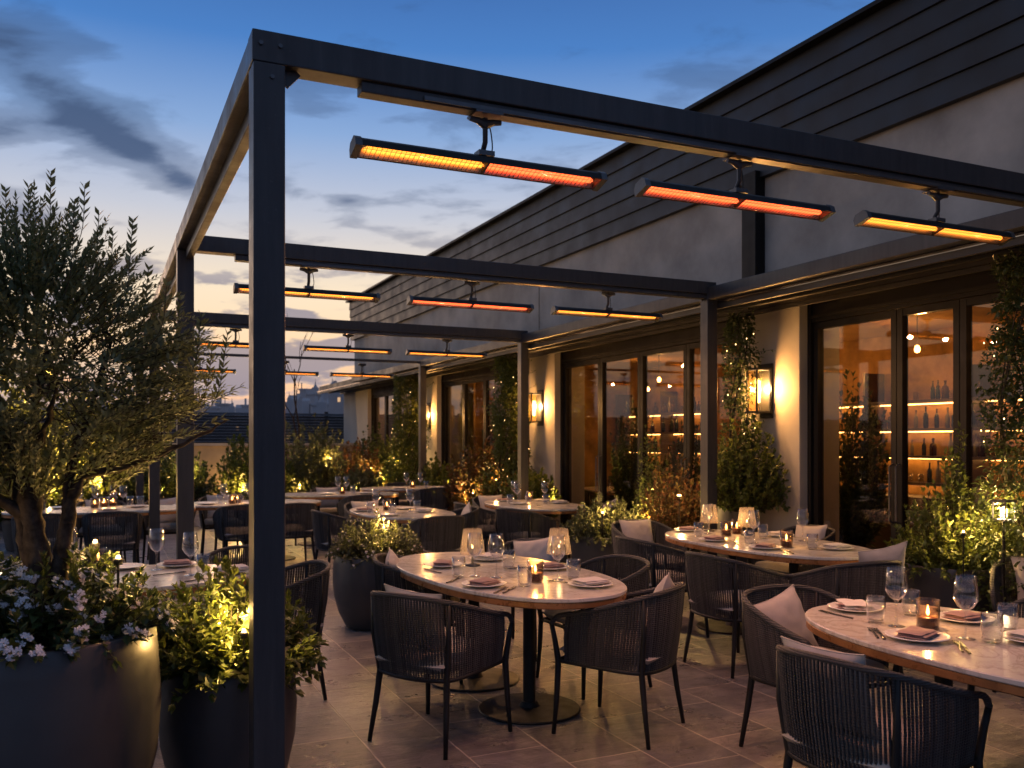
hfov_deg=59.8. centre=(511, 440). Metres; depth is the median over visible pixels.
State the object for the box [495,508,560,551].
woven armchair
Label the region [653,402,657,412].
bottle
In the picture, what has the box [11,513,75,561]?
woven armchair
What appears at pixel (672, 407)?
bottle
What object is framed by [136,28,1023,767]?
pergola
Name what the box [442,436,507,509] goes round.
leafy shrub
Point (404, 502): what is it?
woven armchair
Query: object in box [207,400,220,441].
city building
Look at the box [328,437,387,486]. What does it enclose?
leafy shrub
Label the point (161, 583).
dining table
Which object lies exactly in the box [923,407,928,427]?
bottle
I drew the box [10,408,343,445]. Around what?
rooftop screen
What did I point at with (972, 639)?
wine glass
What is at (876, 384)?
back bar shelving
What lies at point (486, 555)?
folded napkin
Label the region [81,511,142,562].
woven armchair
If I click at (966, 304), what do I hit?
glass door
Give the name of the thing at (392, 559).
throw pillow
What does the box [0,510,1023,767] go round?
terrace floor
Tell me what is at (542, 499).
dinner plate
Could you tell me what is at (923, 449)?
bottle
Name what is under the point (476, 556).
wine glass
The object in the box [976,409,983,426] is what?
bottle
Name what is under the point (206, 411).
city building
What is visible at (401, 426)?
glass door
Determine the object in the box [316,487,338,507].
throw pillow
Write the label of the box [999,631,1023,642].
dinner plate
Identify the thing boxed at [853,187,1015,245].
patio heater
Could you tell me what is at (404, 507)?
dinner plate
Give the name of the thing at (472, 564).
table lamp
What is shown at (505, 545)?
woven armchair
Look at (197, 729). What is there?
planter pot
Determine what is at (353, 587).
planter pot
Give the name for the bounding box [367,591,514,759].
woven armchair
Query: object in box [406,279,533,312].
patio heater
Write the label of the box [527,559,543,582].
candle holder
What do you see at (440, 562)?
folded napkin
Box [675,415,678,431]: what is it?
bottle
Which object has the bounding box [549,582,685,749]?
woven armchair
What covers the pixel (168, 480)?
leafy shrub
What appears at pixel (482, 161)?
patio heater
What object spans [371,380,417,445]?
door surround
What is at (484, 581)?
folded napkin
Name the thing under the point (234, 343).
patio heater
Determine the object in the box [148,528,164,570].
wine glass
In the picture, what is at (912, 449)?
bottle
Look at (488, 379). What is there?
glass door
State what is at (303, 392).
city building
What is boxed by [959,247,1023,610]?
climbing plant
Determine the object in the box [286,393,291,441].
city building
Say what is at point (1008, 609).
woven armchair
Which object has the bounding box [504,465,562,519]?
leafy shrub
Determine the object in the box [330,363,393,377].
patio heater
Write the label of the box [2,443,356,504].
boundary wall
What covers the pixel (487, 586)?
dinner plate
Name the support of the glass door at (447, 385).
attached to the door surround at (477, 373)
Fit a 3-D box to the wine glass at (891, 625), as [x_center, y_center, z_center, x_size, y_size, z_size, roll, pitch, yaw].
[1.654,0.672,3.833,0.095,0.256,0.095,0,0,-41]
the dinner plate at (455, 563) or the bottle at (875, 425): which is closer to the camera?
the dinner plate at (455, 563)
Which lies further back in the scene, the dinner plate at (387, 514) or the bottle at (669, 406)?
the bottle at (669, 406)
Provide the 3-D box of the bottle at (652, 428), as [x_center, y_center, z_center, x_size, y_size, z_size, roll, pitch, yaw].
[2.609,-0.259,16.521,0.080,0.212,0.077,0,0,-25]
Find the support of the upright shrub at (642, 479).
on the terrace floor
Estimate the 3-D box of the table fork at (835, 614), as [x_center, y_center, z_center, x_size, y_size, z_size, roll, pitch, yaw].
[1.483,0.795,4.074,0.024,0.005,0.198,0,0,-25]
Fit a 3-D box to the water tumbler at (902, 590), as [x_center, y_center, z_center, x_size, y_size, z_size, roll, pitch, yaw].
[1.826,0.742,4.075,0.082,0.115,0.082,0,0,-13]
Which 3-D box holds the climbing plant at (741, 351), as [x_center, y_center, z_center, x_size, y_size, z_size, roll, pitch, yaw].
[2.276,-0.279,8.882,0.655,2.030,0.654,0,0,1]
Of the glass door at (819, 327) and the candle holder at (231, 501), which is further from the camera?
the candle holder at (231, 501)
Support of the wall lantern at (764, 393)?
attached to the restaurant building at (941, 78)
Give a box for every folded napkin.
[162,559,191,565]
[215,564,248,571]
[357,507,371,509]
[415,508,434,510]
[432,559,453,565]
[468,577,499,585]
[474,552,500,558]
[534,561,565,568]
[551,500,567,502]
[570,576,611,585]
[677,526,698,529]
[704,535,724,539]
[755,542,774,547]
[768,531,791,535]
[821,543,850,547]
[835,598,875,609]
[895,626,939,640]
[942,609,987,620]
[1005,629,1023,639]
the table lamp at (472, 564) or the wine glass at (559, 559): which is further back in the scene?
the table lamp at (472, 564)
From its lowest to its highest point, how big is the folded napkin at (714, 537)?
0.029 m
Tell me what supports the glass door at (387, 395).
attached to the door surround at (382, 390)
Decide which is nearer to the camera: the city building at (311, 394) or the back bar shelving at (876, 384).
the back bar shelving at (876, 384)
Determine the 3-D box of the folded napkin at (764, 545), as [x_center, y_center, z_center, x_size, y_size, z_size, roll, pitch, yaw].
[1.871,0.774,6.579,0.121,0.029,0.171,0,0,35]
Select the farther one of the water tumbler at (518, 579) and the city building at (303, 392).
the city building at (303, 392)
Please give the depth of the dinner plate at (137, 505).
10.71 m
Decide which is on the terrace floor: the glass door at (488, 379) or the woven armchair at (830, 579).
the woven armchair at (830, 579)
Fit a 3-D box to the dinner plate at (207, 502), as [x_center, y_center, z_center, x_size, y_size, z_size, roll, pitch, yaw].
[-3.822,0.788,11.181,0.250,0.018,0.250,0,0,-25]
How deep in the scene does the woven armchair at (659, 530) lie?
8.45 m
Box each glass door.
[373,394,384,447]
[385,393,397,451]
[398,390,411,471]
[410,388,417,472]
[444,381,462,471]
[461,377,484,480]
[485,376,507,486]
[506,373,512,484]
[564,358,599,546]
[598,352,639,507]
[640,344,686,497]
[684,336,740,509]
[814,310,896,596]
[895,299,959,602]
[960,290,1019,501]
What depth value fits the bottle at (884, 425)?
11.60 m
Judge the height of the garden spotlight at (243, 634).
0.208 m
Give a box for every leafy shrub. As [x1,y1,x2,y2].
[0,466,78,522]
[79,444,148,500]
[123,437,216,502]
[157,555,329,713]
[208,425,295,499]
[234,481,248,499]
[285,412,351,492]
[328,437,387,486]
[338,464,382,500]
[352,422,386,461]
[368,435,407,485]
[414,451,456,495]
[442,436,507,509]
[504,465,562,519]
[557,494,640,550]
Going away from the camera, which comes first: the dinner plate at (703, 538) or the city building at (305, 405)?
the dinner plate at (703, 538)
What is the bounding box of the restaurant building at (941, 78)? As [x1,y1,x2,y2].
[317,0,1023,602]
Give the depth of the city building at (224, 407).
254.24 m
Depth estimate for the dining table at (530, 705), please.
5.11 m
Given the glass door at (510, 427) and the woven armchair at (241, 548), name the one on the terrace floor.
the woven armchair at (241, 548)
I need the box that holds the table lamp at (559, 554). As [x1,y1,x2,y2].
[558,545,566,564]
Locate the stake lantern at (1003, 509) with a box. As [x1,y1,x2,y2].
[990,499,1016,590]
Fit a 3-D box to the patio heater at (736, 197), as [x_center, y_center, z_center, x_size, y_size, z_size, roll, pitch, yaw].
[1.079,-1.222,4.222,1.114,0.239,0.104,0,0,-25]
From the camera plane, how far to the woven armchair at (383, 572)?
5.62 m
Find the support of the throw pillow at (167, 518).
on the woven armchair at (169, 528)
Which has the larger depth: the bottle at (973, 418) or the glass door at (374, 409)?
the glass door at (374, 409)
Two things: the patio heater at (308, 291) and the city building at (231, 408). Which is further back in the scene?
the city building at (231, 408)
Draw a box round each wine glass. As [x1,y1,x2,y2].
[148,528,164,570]
[182,532,198,575]
[467,533,482,576]
[488,534,504,577]
[550,535,565,580]
[884,566,907,627]
[953,574,978,640]
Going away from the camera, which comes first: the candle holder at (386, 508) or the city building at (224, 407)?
the candle holder at (386, 508)
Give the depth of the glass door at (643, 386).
11.01 m
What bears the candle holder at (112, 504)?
on the dining table at (144, 511)
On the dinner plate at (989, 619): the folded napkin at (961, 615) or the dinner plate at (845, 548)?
the folded napkin at (961, 615)
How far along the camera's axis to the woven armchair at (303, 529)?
10.89 m
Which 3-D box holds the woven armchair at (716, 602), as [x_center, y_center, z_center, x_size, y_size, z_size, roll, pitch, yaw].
[1.531,1.153,6.127,0.616,0.796,0.620,0,0,-28]
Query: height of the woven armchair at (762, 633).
0.796 m
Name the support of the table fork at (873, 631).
on the dining table at (997, 667)
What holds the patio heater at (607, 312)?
hanging from the pergola
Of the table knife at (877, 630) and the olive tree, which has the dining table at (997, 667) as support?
the table knife at (877, 630)
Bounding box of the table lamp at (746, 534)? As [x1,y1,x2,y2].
[741,520,752,535]
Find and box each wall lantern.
[426,403,430,429]
[529,390,542,425]
[745,363,772,418]
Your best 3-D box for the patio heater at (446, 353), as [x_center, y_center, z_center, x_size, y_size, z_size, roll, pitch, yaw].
[-0.856,-1.222,11.722,1.114,0.239,0.104,0,0,-25]
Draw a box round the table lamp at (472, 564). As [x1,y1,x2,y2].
[466,545,479,566]
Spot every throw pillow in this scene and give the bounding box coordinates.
[85,499,115,524]
[160,497,175,522]
[206,494,234,518]
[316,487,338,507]
[351,500,380,525]
[384,584,445,651]
[385,547,406,588]
[461,502,471,529]
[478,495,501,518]
[513,535,555,560]
[619,518,653,551]
[646,572,674,621]
[754,584,818,646]
[781,636,882,740]
[795,524,827,539]
[858,541,907,591]
[1010,557,1023,605]
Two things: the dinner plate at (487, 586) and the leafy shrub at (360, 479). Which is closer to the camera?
the dinner plate at (487, 586)
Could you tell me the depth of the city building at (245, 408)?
236.55 m
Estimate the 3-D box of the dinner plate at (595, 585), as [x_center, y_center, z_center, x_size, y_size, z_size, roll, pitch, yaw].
[0.431,0.788,4.886,0.250,0.018,0.250,0,0,-38]
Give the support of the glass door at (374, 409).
attached to the door surround at (382, 390)
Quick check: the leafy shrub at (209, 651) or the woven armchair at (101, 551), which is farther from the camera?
the woven armchair at (101, 551)
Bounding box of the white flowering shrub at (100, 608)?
[0,538,183,671]
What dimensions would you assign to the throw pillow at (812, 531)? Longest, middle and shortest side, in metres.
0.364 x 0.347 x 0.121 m
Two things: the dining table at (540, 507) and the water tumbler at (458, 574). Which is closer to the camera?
the water tumbler at (458, 574)
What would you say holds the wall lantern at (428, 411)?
attached to the restaurant building at (941, 78)
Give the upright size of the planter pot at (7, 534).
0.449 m
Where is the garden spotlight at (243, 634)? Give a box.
[239,629,247,674]
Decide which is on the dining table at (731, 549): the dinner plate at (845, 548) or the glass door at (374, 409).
the dinner plate at (845, 548)
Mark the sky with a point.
(128, 98)
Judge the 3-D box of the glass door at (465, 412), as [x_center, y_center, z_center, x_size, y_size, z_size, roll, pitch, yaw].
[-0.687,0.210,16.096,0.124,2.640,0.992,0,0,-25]
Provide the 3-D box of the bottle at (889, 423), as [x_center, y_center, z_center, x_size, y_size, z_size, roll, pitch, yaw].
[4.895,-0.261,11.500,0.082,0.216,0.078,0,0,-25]
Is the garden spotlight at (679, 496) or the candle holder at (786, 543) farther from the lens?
the garden spotlight at (679, 496)
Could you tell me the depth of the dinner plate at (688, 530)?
7.79 m
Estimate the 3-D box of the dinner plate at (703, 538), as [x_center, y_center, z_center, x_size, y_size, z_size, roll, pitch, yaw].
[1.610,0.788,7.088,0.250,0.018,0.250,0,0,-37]
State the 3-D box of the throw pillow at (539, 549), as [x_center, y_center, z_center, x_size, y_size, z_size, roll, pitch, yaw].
[0.169,0.910,6.762,0.364,0.347,0.121,-11,-23,26]
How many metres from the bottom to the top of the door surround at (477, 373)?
2.843 m
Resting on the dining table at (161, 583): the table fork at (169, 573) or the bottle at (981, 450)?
the table fork at (169, 573)
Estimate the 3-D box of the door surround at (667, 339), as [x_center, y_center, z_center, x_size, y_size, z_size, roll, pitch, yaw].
[1.652,0.129,11.146,0.190,2.843,4.140,0,0,-25]
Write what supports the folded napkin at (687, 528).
on the dinner plate at (688, 530)
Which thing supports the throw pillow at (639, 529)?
on the woven armchair at (659, 530)
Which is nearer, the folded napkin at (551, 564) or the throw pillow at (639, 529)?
the folded napkin at (551, 564)
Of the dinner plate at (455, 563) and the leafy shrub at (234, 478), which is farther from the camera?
the leafy shrub at (234, 478)
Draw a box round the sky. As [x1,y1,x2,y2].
[0,0,873,406]
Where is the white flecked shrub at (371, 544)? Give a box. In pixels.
[325,507,426,568]
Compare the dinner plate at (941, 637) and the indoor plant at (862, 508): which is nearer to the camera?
the dinner plate at (941, 637)
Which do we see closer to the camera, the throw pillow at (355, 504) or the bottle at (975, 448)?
the bottle at (975, 448)
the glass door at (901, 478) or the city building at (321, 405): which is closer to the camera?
the glass door at (901, 478)
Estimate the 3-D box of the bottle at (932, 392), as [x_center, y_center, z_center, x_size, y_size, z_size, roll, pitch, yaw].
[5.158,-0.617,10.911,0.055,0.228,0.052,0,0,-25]
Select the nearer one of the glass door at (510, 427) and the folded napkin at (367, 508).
the folded napkin at (367, 508)
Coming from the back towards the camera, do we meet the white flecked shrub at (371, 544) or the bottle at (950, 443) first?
the bottle at (950, 443)
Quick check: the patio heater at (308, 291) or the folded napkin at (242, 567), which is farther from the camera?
the patio heater at (308, 291)
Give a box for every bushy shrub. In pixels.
[698,408,790,514]
[882,479,1023,583]
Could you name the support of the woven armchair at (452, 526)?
on the terrace floor
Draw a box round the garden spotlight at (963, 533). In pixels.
[961,530,965,576]
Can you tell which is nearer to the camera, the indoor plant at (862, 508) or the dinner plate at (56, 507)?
the indoor plant at (862, 508)
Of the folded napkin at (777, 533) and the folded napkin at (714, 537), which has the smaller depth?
the folded napkin at (714, 537)
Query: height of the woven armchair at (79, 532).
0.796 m
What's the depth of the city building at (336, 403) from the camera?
217.55 m
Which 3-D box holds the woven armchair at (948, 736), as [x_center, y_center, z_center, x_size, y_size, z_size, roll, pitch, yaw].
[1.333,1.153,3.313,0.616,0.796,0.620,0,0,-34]
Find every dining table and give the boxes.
[0,564,248,599]
[1,505,195,562]
[173,499,320,563]
[285,491,398,545]
[349,506,455,531]
[360,486,443,531]
[396,552,626,724]
[484,500,585,530]
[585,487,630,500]
[665,529,871,634]
[805,602,1023,696]
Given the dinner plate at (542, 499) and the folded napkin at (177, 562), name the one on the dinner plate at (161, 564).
the folded napkin at (177, 562)
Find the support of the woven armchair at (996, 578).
on the terrace floor
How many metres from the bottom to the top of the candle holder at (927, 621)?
0.125 m
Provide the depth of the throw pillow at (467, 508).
10.13 m
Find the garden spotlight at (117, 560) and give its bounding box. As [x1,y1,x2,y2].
[113,555,122,588]
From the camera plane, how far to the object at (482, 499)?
12.12 m
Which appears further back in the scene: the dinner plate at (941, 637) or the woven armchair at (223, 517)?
the woven armchair at (223, 517)
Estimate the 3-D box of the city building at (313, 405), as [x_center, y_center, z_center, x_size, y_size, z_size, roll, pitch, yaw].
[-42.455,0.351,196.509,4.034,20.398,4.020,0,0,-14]
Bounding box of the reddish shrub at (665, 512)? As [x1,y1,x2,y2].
[640,452,699,549]
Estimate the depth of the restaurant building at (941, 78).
9.56 m
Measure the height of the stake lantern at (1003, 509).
1.088 m
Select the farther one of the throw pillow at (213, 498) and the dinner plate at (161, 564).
the throw pillow at (213, 498)
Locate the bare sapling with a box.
[285,316,312,467]
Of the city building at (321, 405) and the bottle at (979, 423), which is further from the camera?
the city building at (321, 405)
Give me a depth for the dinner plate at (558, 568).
5.49 m
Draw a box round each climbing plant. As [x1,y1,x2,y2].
[381,374,434,502]
[466,353,535,504]
[717,310,775,514]
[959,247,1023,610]
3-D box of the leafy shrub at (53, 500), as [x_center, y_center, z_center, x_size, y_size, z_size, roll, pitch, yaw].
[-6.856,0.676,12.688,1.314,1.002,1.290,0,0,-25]
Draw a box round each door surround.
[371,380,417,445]
[441,364,517,464]
[560,321,739,547]
[807,264,1023,524]
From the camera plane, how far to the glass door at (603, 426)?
11.97 m
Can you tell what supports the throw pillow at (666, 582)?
on the woven armchair at (628, 639)
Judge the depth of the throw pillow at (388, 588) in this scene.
4.46 m
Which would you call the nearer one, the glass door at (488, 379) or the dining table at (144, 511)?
the dining table at (144, 511)
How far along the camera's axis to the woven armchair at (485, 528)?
10.79 m
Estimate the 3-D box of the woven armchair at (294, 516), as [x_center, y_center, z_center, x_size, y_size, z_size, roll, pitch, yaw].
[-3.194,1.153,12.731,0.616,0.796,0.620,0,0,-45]
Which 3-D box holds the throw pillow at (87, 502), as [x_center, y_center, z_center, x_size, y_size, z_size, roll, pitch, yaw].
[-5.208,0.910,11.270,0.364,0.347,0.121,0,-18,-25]
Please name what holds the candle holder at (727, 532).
on the dining table at (731, 549)
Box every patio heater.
[164,357,235,373]
[200,327,248,347]
[233,265,380,302]
[285,361,318,375]
[303,333,391,354]
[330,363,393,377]
[349,109,607,190]
[405,338,486,358]
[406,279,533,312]
[551,290,662,321]
[634,153,835,221]
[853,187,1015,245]
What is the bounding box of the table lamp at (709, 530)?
[704,516,714,531]
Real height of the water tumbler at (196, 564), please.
0.115 m
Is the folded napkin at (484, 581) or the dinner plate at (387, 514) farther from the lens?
the dinner plate at (387, 514)
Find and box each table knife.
[874,628,885,639]
[959,641,971,653]
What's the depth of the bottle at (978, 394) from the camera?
10.31 m
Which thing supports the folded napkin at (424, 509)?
on the dinner plate
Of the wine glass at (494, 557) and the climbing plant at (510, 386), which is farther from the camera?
the climbing plant at (510, 386)
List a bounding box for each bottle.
[650,421,654,431]
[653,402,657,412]
[662,417,664,431]
[668,397,670,411]
[670,416,673,431]
[671,401,674,411]
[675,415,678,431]
[694,397,696,410]
[873,410,876,428]
[882,415,886,428]
[888,412,890,428]
[910,440,913,454]
[914,410,917,427]
[922,438,925,455]
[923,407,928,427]
[927,463,931,482]
[930,438,936,455]
[931,381,934,398]
[934,409,938,427]
[935,380,939,398]
[936,461,940,482]
[941,380,948,398]
[945,407,949,427]
[948,433,952,455]
[972,403,975,426]
[973,434,978,456]
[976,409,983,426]
[977,381,982,396]
[978,438,984,456]
[989,402,995,426]
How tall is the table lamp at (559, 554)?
0.235 m
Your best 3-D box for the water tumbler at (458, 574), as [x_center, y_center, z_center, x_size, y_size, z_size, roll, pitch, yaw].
[-0.315,0.742,5.243,0.082,0.115,0.082,0,0,-6]
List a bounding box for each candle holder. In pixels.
[90,498,98,508]
[100,500,107,506]
[109,499,116,506]
[228,494,235,503]
[383,500,390,510]
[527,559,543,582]
[720,521,731,535]
[731,519,742,532]
[780,531,792,547]
[916,597,939,629]
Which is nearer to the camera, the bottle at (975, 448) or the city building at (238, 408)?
the bottle at (975, 448)
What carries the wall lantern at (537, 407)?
attached to the restaurant building at (941, 78)
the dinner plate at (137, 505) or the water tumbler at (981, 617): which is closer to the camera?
the water tumbler at (981, 617)
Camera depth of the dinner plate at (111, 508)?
10.31 m
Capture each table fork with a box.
[153,571,185,575]
[818,610,852,618]
[867,627,878,637]
[952,640,963,651]
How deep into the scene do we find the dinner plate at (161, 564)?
5.62 m
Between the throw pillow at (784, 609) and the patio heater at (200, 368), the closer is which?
the throw pillow at (784, 609)
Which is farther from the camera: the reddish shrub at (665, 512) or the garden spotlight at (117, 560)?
the reddish shrub at (665, 512)
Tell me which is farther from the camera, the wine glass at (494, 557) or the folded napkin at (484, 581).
the wine glass at (494, 557)
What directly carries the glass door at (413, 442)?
attached to the door surround at (382, 390)
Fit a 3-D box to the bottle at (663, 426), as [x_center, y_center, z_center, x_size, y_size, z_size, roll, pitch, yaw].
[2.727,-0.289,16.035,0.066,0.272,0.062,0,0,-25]
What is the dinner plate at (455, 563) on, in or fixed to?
on the dining table at (530, 705)
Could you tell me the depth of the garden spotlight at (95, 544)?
3.52 m
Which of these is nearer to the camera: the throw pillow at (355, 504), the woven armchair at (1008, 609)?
the woven armchair at (1008, 609)
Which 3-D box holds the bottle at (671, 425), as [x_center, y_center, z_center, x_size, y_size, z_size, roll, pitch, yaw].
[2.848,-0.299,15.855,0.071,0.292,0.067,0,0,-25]
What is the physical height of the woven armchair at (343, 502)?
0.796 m
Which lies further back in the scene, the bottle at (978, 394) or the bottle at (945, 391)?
the bottle at (945, 391)
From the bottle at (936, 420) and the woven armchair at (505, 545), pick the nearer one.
the woven armchair at (505, 545)
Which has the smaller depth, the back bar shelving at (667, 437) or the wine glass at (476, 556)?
the wine glass at (476, 556)
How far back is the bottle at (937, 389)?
10.78 m
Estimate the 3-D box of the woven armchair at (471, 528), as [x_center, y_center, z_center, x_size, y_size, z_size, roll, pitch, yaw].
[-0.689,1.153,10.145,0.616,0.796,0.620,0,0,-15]
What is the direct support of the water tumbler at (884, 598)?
on the dining table at (997, 667)
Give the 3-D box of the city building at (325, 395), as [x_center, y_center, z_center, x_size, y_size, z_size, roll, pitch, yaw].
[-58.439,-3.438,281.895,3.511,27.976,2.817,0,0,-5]
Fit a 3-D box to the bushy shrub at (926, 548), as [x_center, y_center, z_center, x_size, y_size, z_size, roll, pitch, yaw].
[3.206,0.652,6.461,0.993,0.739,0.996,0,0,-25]
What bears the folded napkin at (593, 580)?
on the dinner plate at (595, 585)
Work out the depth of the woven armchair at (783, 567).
7.69 m
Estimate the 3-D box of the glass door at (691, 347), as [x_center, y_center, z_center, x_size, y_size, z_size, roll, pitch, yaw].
[2.237,0.210,9.769,0.124,2.640,1.052,0,0,-25]
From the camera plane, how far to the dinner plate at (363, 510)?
9.99 m
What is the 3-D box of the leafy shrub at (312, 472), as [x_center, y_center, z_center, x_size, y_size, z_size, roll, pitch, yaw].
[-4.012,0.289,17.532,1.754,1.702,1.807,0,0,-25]
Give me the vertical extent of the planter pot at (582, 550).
0.519 m
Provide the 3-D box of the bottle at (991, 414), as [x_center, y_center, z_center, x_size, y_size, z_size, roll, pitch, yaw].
[5.481,-0.299,10.153,0.071,0.292,0.067,0,0,-25]
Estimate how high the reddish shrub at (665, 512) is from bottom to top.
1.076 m
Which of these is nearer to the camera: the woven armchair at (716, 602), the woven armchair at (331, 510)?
the woven armchair at (716, 602)
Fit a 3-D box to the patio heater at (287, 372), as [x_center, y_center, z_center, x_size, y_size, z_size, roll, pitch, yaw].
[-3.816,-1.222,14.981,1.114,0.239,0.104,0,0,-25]
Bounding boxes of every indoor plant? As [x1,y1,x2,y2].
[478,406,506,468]
[608,400,656,517]
[663,420,699,509]
[839,369,890,547]
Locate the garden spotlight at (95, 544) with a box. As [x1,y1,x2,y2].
[90,540,99,562]
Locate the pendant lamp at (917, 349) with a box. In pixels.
[914,315,919,352]
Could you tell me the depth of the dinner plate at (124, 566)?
5.58 m
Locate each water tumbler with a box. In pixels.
[196,554,209,573]
[452,556,465,576]
[502,549,514,568]
[517,565,531,586]
[566,559,580,579]
[866,595,885,623]
[901,589,920,615]
[980,612,1003,643]
[997,602,1018,631]
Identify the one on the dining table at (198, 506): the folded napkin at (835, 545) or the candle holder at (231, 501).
the candle holder at (231, 501)
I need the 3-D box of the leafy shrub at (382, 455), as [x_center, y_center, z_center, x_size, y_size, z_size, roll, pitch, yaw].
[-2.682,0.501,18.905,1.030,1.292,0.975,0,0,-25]
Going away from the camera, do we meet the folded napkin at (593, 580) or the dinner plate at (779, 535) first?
the folded napkin at (593, 580)
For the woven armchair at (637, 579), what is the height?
0.796 m
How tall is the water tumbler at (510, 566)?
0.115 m
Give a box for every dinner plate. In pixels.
[48,506,60,508]
[98,507,119,509]
[116,563,144,569]
[127,505,148,506]
[156,561,195,566]
[199,502,217,503]
[354,509,374,511]
[375,513,397,515]
[394,507,414,508]
[424,561,462,567]
[461,580,505,587]
[469,556,506,560]
[510,502,528,503]
[530,564,569,569]
[534,499,551,500]
[568,580,612,587]
[674,528,701,531]
[698,537,729,541]
[748,544,781,549]
[764,533,794,536]
[818,545,853,549]
[827,602,883,612]
[884,628,951,642]
[934,611,996,623]
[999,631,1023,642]
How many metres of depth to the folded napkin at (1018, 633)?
3.52 m
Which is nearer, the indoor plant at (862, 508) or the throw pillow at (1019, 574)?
the throw pillow at (1019, 574)
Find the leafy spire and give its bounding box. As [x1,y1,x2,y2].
[937,421,969,551]
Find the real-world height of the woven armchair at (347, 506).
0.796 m
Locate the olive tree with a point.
(28, 459)
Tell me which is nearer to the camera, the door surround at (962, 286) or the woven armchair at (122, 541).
the door surround at (962, 286)
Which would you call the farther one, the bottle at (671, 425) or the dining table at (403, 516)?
the bottle at (671, 425)
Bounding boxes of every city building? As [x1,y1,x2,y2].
[201,404,208,441]
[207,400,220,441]
[214,398,230,441]
[229,402,234,441]
[235,405,241,441]
[240,398,248,441]
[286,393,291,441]
[291,395,301,441]
[297,388,320,427]
[298,383,306,398]
[302,396,309,441]
[310,396,328,427]
[312,378,318,392]
[316,393,326,427]
[323,393,327,401]
[328,381,343,441]
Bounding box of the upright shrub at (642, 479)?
[630,425,668,518]
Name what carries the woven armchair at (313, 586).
on the terrace floor
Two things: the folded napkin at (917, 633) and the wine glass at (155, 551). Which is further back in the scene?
the wine glass at (155, 551)
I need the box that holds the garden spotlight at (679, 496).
[677,495,680,526]
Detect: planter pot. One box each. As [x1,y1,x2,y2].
[0,626,160,767]
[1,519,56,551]
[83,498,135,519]
[159,668,296,767]
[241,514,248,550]
[332,552,415,630]
[570,535,618,579]
[717,506,756,589]
[839,547,873,592]
[902,562,1009,612]
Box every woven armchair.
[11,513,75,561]
[51,549,125,566]
[75,499,126,561]
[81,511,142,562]
[142,498,175,563]
[164,545,248,612]
[198,495,247,555]
[213,504,248,560]
[238,560,330,699]
[285,497,317,545]
[285,502,316,560]
[310,487,346,514]
[311,509,371,562]
[336,494,384,531]
[344,501,401,537]
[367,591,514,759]
[373,553,465,683]
[385,482,416,505]
[397,515,464,591]
[407,488,448,510]
[425,506,478,551]
[454,502,509,554]
[472,495,519,551]
[490,538,567,661]
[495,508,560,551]
[536,554,651,699]
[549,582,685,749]
[567,501,621,563]
[585,490,613,509]
[611,519,692,606]
[615,536,708,637]
[683,551,789,678]
[739,584,899,757]
[747,525,835,582]
[776,644,992,767]
[781,560,903,673]
[967,598,1023,697]
[990,556,1023,692]
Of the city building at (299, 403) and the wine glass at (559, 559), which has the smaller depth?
the wine glass at (559, 559)
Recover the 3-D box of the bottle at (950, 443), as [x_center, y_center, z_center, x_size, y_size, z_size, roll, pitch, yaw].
[5.263,0.047,10.677,0.064,0.280,0.061,0,0,-25]
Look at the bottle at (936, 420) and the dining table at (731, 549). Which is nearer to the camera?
the dining table at (731, 549)
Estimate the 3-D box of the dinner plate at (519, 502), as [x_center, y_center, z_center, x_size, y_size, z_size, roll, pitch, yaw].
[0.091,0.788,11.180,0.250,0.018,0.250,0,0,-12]
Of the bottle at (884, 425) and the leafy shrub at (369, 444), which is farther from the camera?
the leafy shrub at (369, 444)
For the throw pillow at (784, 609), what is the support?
on the woven armchair at (762, 633)
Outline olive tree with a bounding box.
[0,168,245,646]
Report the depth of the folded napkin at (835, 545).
6.50 m
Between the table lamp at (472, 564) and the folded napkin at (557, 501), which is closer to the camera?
the table lamp at (472, 564)
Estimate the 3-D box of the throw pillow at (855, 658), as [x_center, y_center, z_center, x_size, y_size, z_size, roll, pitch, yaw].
[1.171,0.910,3.276,0.121,0.347,0.364,-21,12,-32]
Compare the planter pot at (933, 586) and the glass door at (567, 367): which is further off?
the glass door at (567, 367)
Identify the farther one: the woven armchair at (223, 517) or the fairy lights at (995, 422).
the woven armchair at (223, 517)
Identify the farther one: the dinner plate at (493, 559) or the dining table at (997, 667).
the dinner plate at (493, 559)
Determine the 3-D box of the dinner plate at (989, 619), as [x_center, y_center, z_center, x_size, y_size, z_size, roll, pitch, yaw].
[2.007,0.788,3.947,0.250,0.018,0.250,0,0,-19]
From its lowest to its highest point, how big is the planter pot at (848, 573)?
0.449 m
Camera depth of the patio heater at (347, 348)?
11.15 m
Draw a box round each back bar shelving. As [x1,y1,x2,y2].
[608,391,699,496]
[839,364,1023,555]
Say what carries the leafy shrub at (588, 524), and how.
in the planter pot at (582, 550)
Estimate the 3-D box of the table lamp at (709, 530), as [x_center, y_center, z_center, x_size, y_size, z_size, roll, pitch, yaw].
[1.742,0.682,7.863,0.164,0.235,0.164,0,0,-43]
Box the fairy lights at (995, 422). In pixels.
[977,316,1022,612]
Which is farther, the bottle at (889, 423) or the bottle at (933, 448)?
the bottle at (889, 423)
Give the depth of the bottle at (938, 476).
10.82 m

